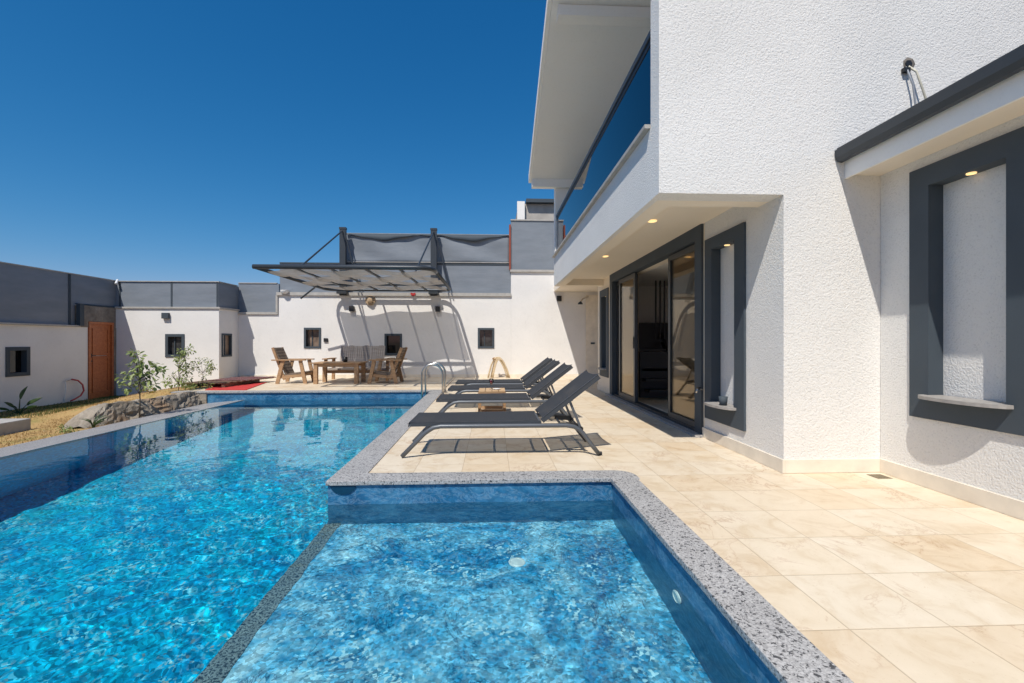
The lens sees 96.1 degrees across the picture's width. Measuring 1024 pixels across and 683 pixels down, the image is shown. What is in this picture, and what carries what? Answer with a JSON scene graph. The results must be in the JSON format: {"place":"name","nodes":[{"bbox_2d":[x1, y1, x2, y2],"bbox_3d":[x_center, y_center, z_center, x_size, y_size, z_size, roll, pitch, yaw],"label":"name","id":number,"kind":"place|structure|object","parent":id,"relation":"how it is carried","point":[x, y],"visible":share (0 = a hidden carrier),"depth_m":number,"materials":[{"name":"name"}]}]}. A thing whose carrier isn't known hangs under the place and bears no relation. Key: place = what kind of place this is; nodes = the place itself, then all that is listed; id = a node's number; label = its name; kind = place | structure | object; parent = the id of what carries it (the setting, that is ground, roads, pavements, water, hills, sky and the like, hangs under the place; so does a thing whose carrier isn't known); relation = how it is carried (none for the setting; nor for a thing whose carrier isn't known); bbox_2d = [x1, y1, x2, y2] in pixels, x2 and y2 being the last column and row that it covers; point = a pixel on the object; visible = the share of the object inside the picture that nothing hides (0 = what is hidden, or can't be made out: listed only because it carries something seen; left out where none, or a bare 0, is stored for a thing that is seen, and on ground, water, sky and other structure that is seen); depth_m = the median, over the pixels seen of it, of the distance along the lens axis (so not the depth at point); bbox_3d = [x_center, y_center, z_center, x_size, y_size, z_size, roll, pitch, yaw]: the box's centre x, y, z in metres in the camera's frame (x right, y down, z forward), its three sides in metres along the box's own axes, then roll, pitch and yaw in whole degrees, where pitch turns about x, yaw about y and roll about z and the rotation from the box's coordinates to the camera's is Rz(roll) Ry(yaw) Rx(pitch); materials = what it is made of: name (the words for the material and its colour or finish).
{"place":"outdoors","nodes":[
{"label":"outdoors","id":0,"kind":"place"},
{"bbox_2d":[0,386,204,447],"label":"lawn","id":1,"kind":"structure","parent":0,"point":[56,416],"depth_m":8.94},
{"bbox_2d":[0,418,30,435],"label":"garden plinth","id":2,"kind":"structure","parent":1,"relation":"on","point":[11,426],"depth_m":7.38,"materials":[{"name":"concrete"}]},
{"bbox_2d":[0,386,41,413],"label":"broad leaf plant","id":3,"kind":"object","parent":1,"relation":"on","point":[22,392],"visible":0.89,"depth_m":9.54,"materials":[{"name":"green plant"}]},
{"bbox_2d":[0,304,115,411],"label":"boundary wall","id":4,"kind":"structure","parent":1,"relation":"on","point":[45,362],"depth_m":10.88,"materials":[{"name":"white paint"}]},
{"bbox_2d":[5,347,29,376],"bbox_3d":[-11.003,0.445,10.192,0.140,0.650,0.520,0,0,-2],"label":"window","id":5,"kind":"structure","parent":4,"relation":"in","point":[17,359],"depth_m":10.25,"materials":[{"name":"grey glass"}]},
{"bbox_2d":[0,261,118,324],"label":"sheet fence","id":6,"kind":"object","parent":4,"relation":"on","point":[33,295],"visible":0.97,"depth_m":10.89,"materials":[{"name":"metal"}]},
{"bbox_2d":[88,322,113,398],"bbox_3d":[-11.024,0.540,12.408,0.250,2.120,0.880,0,0,-2],"label":"garden door","id":7,"kind":"structure","parent":4,"relation":"attached to","point":[100,359],"depth_m":12.37,"materials":[{"name":"orange wood"}]},
{"bbox_2d":[91,324,109,398],"bbox_3d":[-11.087,0.510,12.355,0.050,2.060,0.780,0,0,-2],"label":"door leaf","id":8,"kind":"structure","parent":7,"relation":"in","point":[100,335],"depth_m":12.37,"materials":[{"name":"orange wood"}]},
{"bbox_2d":[0,395,126,418],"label":"green grass","id":9,"kind":"structure","parent":1,"relation":"on","point":[58,408],"depth_m":10.10,"materials":[{"name":"plant"}]},
{"bbox_2d":[55,424,78,433],"bbox_3d":[-6.718,1.322,6.923,0.295,0.168,0.198,0,0,-2],"label":"plant","id":10,"kind":"object","parent":1,"relation":"on","point":[66,430],"visible":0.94,"depth_m":6.92,"materials":[{"name":"green plant"}]},
{"bbox_2d":[63,379,84,401],"bbox_3d":[-10.917,1.202,11.499,0.189,0.559,0.449,0,0,-2],"label":"garden hose","id":11,"kind":"object","parent":1,"relation":"on","point":[80,394],"visible":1,"depth_m":11.46,"materials":[{"name":"red rubber"}]},
{"bbox_2d":[82,415,107,427],"bbox_3d":[-6.775,1.313,7.448,0.370,0.214,0.367,0,0,-29],"label":"green plant","id":12,"kind":"object","parent":1,"relation":"on","point":[94,423],"visible":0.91,"depth_m":7.46,"materials":[{"name":"green plant"}]},
{"bbox_2d":[64,391,206,428],"bbox_3d":[-7.057,1.330,8.700,0.862,0.541,2.694,0,0,4],"label":"retaining stone","id":13,"kind":"object","parent":1,"relation":"on","point":[118,411],"visible":0.74,"depth_m":8.36,"materials":[{"name":"grey stone"}]},
{"bbox_2d":[114,348,168,417],"bbox_3d":[-6.604,0.774,8.199,0.911,1.314,0.402,0,0,-2],"label":"young tree","id":14,"kind":"object","parent":1,"relation":"on","point":[141,366],"visible":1,"depth_m":8.18,"materials":[{"name":"green plant"}]},
{"bbox_2d":[160,343,197,390],"bbox_3d":[-7.494,0.585,10.383,0.754,1.091,0.617,0,0,39],"label":"leafy shrub","id":15,"kind":"object","parent":1,"relation":"on","point":[183,370],"visible":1,"depth_m":10.37,"materials":[{"name":"green plant"}]},
{"bbox_2d":[190,357,217,388],"bbox_3d":[-7.196,0.745,10.709,0.639,0.773,0.395,0,0,-2],"label":"leafy shrub","id":16,"kind":"object","parent":1,"relation":"on","point":[211,368],"visible":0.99,"depth_m":10.69,"materials":[{"name":"green plant"}]},
{"bbox_2d":[204,376,275,381],"bbox_3d":[-7.072,0.979,12.054,0.931,0.044,1.433,0,0,10],"label":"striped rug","id":17,"kind":"object","parent":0,"point":[241,378],"visible":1,"depth_m":11.95,"materials":[{"name":"red fabric"}]},
{"bbox_2d":[0,0,553,284],"label":"sky","id":18,"kind":"structure","parent":0,"point":[141,140],"materials":[{"name":"blue"}]},
{"bbox_2d":[0,399,749,682],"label":"water","id":19,"kind":"structure","parent":0,"point":[226,543],"depth_m":2.52,"materials":[{"name":"blue liquid"}]},
{"bbox_2d":[198,392,779,682],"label":"pool wall","id":20,"kind":"structure","parent":0,"point":[751,665],"depth_m":3.63,"materials":[{"name":"blue tile"}]},
{"bbox_2d":[330,485,355,494],"bbox_3d":[-1.323,1.163,3.606,0.200,0.072,0.007,0,0,-2],"label":"overflow outlet","id":21,"kind":"object","parent":20,"relation":"attached to","point":[342,490],"visible":1,"depth_m":3.60,"materials":[{"name":"blue tile"}]},
{"bbox_2d":[171,390,853,682],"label":"pool coping","id":22,"kind":"object","parent":20,"relation":"on","point":[783,648],"visible":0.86,"depth_m":2.51,"materials":[{"name":"grey stone"}]},
{"bbox_2d":[487,357,509,377],"bbox_3d":[-0.399,0.777,13.896,0.692,0.636,0.178,0,0,-2],"label":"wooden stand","id":23,"kind":"object","parent":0,"point":[496,359],"visible":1,"depth_m":13.85,"materials":[{"name":"brown wood"}]},
{"bbox_2d":[455,357,552,394],"bbox_3d":[-0.188,0.704,8.980,1.925,0.793,0.682,0,0,-3],"label":"sun lounger","id":24,"kind":"object","parent":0,"point":[536,369],"visible":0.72,"depth_m":8.76,"materials":[{"name":"charcoal mesh fabric"},{"name":"grey painted metal"}]},
{"bbox_2d":[184,377,1023,682],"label":"deck","id":25,"kind":"structure","parent":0,"point":[860,577],"depth_m":2.68,"materials":[{"name":"beige tile"}]},
{"bbox_2d":[205,382,266,389],"bbox_3d":[-6.833,1.091,11.310,1.086,0.011,2.274,0,0,-16],"label":"red mat","id":26,"kind":"object","parent":25,"relation":"on","point":[245,386],"visible":0.71,"depth_m":10.86,"materials":[{"name":"red fabric"}]},
{"bbox_2d":[185,377,273,387],"bbox_3d":[-7.139,1.036,11.686,1.350,0.123,1.670,0,0,-2],"label":"pallet","id":27,"kind":"object","parent":26,"relation":"on","point":[226,383],"visible":0.6,"depth_m":11.21,"materials":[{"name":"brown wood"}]},
{"bbox_2d":[271,347,314,383],"bbox_3d":[-5.835,0.629,12.307,0.907,0.956,0.792,0,0,-5],"label":"wooden armchair","id":28,"kind":"object","parent":25,"relation":"on","point":[284,362],"visible":0.95,"depth_m":12.01,"materials":[{"name":"brown wood"}]},
{"bbox_2d":[311,361,367,383],"bbox_3d":[-4.577,0.822,12.263,1.240,0.554,0.780,0,0,-2],"label":"table","id":29,"kind":"object","parent":25,"relation":"on","point":[324,365],"visible":0.99,"depth_m":11.94,"materials":[{"name":"brown wood"}]},
{"bbox_2d":[322,345,394,380],"bbox_3d":[-4.345,0.606,13.139,1.840,0.991,0.830,0,0,-2],"label":"wooden bench","id":30,"kind":"object","parent":25,"relation":"on","point":[363,353],"visible":0.7,"depth_m":13.43,"materials":[{"name":"brown wood"}]},
{"bbox_2d":[367,347,407,383],"bbox_3d":[-3.313,0.629,12.317,0.908,0.956,0.792,0,0,0],"label":"wooden armchair","id":31,"kind":"object","parent":25,"relation":"on","point":[395,366],"visible":1,"depth_m":12.00,"materials":[{"name":"brown wood"}]},
{"bbox_2d":[421,362,446,398],"bbox_3d":[-1.650,1.322,9.637,0.540,1.756,0.590,0,0,-2],"label":"pool ladder","id":32,"kind":"object","parent":25,"relation":"attached to","point":[426,367],"visible":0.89,"depth_m":9.39,"materials":[{"name":"metal"}]},
{"bbox_2d":[478,388,505,411],"bbox_3d":[-0.310,0.919,7.133,0.420,0.358,0.410,0,0,-2],"label":"side table","id":33,"kind":"object","parent":25,"relation":"on","point":[490,408],"visible":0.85,"depth_m":6.94,"materials":[{"name":"brown wood"}]},
{"bbox_2d":[400,370,601,457],"bbox_3d":[-0.107,0.704,4.705,1.925,0.793,0.682,0,0,-2],"label":"sun lounger","id":34,"kind":"object","parent":25,"relation":"on","point":[555,403],"visible":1,"depth_m":4.49,"materials":[{"name":"charcoal mesh fabric"},{"name":"grey painted metal"}]},
{"bbox_2d":[447,359,559,402],"bbox_3d":[-0.167,0.704,7.820,1.925,0.793,0.682,0,0,-2],"label":"sun lounger","id":35,"kind":"object","parent":25,"relation":"on","point":[533,379],"visible":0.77,"depth_m":7.62,"materials":[{"name":"charcoal mesh fabric"},{"name":"grey painted metal"}]},
{"bbox_2d":[436,362,572,415],"bbox_3d":[-0.139,0.704,6.470,1.925,0.793,0.682,0,0,-3],"label":"sun lounger","id":36,"kind":"object","parent":25,"relation":"on","point":[546,382],"visible":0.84,"depth_m":6.25,"materials":[{"name":"charcoal mesh fabric"},{"name":"grey painted metal"}]},
{"bbox_2d":[578,295,597,373],"bbox_3d":[2.337,-0.175,14.278,0.784,2.550,0.227,0,0,-32],"label":"outdoor shower","id":37,"kind":"object","parent":25,"relation":"on","point":[591,334],"visible":0.94,"depth_m":14.37,"materials":[{"name":"stone"}]},
{"bbox_2d":[529,0,1023,519],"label":"villa","id":38,"kind":"object","parent":25,"relation":"on","point":[793,230],"visible":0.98,"depth_m":3.87,"materials":[{"name":"white paint"}]},
{"bbox_2d":[605,224,703,437],"bbox_3d":[2.117,-0.135,7.369,0.230,2.469,4.220,0,0,-2],"label":"sliding door","id":39,"kind":"structure","parent":38,"relation":"in","point":[684,253],"depth_m":6.21,"materials":[{"name":"grey glass"}]},
{"bbox_2d":[718,396,727,405],"bbox_3d":[2.185,0.615,4.759,0.090,0.090,0.089,0,0,-2],"label":"cup","id":40,"kind":"object","parent":38,"relation":"on","point":[723,400],"visible":1,"depth_m":4.73,"materials":[{"name":"grey glass"}]},
{"bbox_2d":[901,57,926,104],"bbox_3d":[3.429,-2.103,3.870,0.268,0.612,0.071,0,0,-2],"label":"cable outlet","id":41,"kind":"object","parent":38,"relation":"attached to","point":[908,63],"visible":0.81,"depth_m":3.86,"materials":[{"name":"white plastic"}]},
{"bbox_2d":[866,474,892,478],"bbox_3d":[2.990,1.097,3.743,0.120,0.006,0.120,0,0,-2],"label":"drain grate","id":42,"kind":"object","parent":25,"relation":"on","point":[879,476],"visible":1,"depth_m":3.73,"materials":[{"name":"gold metal"}]},
{"label":"ground","id":43,"kind":"structure","parent":0,"visible":0},
{"bbox_2d":[115,307,239,394],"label":"garden outbuilding","id":44,"kind":"structure","parent":43,"relation":"on","point":[160,335],"depth_m":12.90,"materials":[{"name":"white paint"}]},
{"bbox_2d":[165,334,184,356],"bbox_3d":[-9.451,0.115,12.942,0.520,0.650,0.120,0,0,-2],"label":"window","id":45,"kind":"structure","parent":44,"relation":"in","point":[172,341],"depth_m":12.91,"materials":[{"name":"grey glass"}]},
{"bbox_2d":[116,281,237,308],"bbox_3d":[-9.689,-1.336,13.462,2.810,0.728,1.120,0,0,-2],"label":"sheet fence","id":46,"kind":"object","parent":44,"relation":"on","point":[175,294],"visible":0.94,"depth_m":12.94,"materials":[{"name":"metal"}]},
{"bbox_2d":[222,333,231,356],"bbox_3d":[-8.288,0.105,13.323,0.080,0.670,0.500,0,0,-2],"label":"window","id":47,"kind":"structure","parent":44,"relation":"in","point":[227,337],"depth_m":13.43,"materials":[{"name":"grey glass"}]},
{"bbox_2d":[238,270,597,377],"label":"wall","id":48,"kind":"structure","parent":43,"relation":"on","point":[530,321],"depth_m":14.21,"materials":[{"name":"white paint"}]},
{"bbox_2d":[238,282,279,311],"bbox_3d":[-7.732,-1.343,14.067,1.208,0.903,0.100,0,0,-2],"label":"sheet fence","id":49,"kind":"object","parent":48,"relation":"on","point":[256,297],"visible":0.96,"depth_m":14.04,"materials":[{"name":"metal"}]},
{"bbox_2d":[304,328,320,347],"bbox_3d":[-6.094,-0.105,14.109,0.510,0.630,0.160,0,0,-2],"label":"window","id":50,"kind":"structure","parent":48,"relation":"in","point":[312,336],"depth_m":14.15,"materials":[{"name":"grey glass"}]},
{"bbox_2d":[252,227,450,298],"bbox_3d":[-3.851,-2.335,11.845,4.263,2.249,4.498,0,0,-2],"label":"shade canopy","id":51,"kind":"object","parent":48,"relation":"attached to","point":[339,278],"visible":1,"depth_m":11.42,"materials":[{"name":"metal"}]},
{"bbox_2d":[365,295,375,305],"bbox_3d":[-4.333,-1.260,14.030,0.320,0.320,0.110,0,0,-2],"label":"lamp","id":52,"kind":"object","parent":48,"relation":"hanging from","point":[370,300],"visible":1,"depth_m":14.05,"materials":[{"name":"beige"}]},
{"bbox_2d":[384,334,401,354],"bbox_3d":[-3.656,0.090,14.215,0.530,0.660,0.160,0,0,-2],"label":"window","id":53,"kind":"structure","parent":48,"relation":"in","point":[392,342],"depth_m":14.27,"materials":[{"name":"grey glass"}]},
{"bbox_2d":[280,224,510,292],"bbox_3d":[-3.579,-2.576,14.273,7.088,2.148,0.170,0,0,-2],"label":"sheet fence","id":54,"kind":"object","parent":48,"relation":"on","point":[477,263],"visible":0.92,"depth_m":14.33,"materials":[{"name":"grey"}]},
{"bbox_2d":[478,328,493,347],"bbox_3d":[-0.809,-0.105,14.338,0.510,0.630,0.160,0,0,-2],"label":"window","id":55,"kind":"structure","parent":48,"relation":"in","point":[485,336],"depth_m":14.40,"materials":[{"name":"grey glass"}]},
{"bbox_2d":[510,219,553,269],"bbox_3d":[2.911,-3.026,14.550,5.920,1.588,0.120,0,0,-2],"label":"sheet fence","id":56,"kind":"object","parent":48,"relation":"on","point":[532,244],"visible":0.32,"depth_m":14.42,"materials":[{"name":"metal"}]},
{"bbox_2d":[516,198,553,219],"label":"neighbour house","id":57,"kind":"structure","parent":43,"relation":"on","point":[541,209],"depth_m":15.64,"materials":[{"name":"white paint"}]},
{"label":"weir wall","id":58,"kind":"structure","parent":0,"visible":0},
{"bbox_2d":[0,400,242,457],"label":"pool edging","id":59,"kind":"object","parent":58,"relation":"on","point":[34,445],"visible":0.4,"depth_m":6.72,"materials":[{"name":"stone"}]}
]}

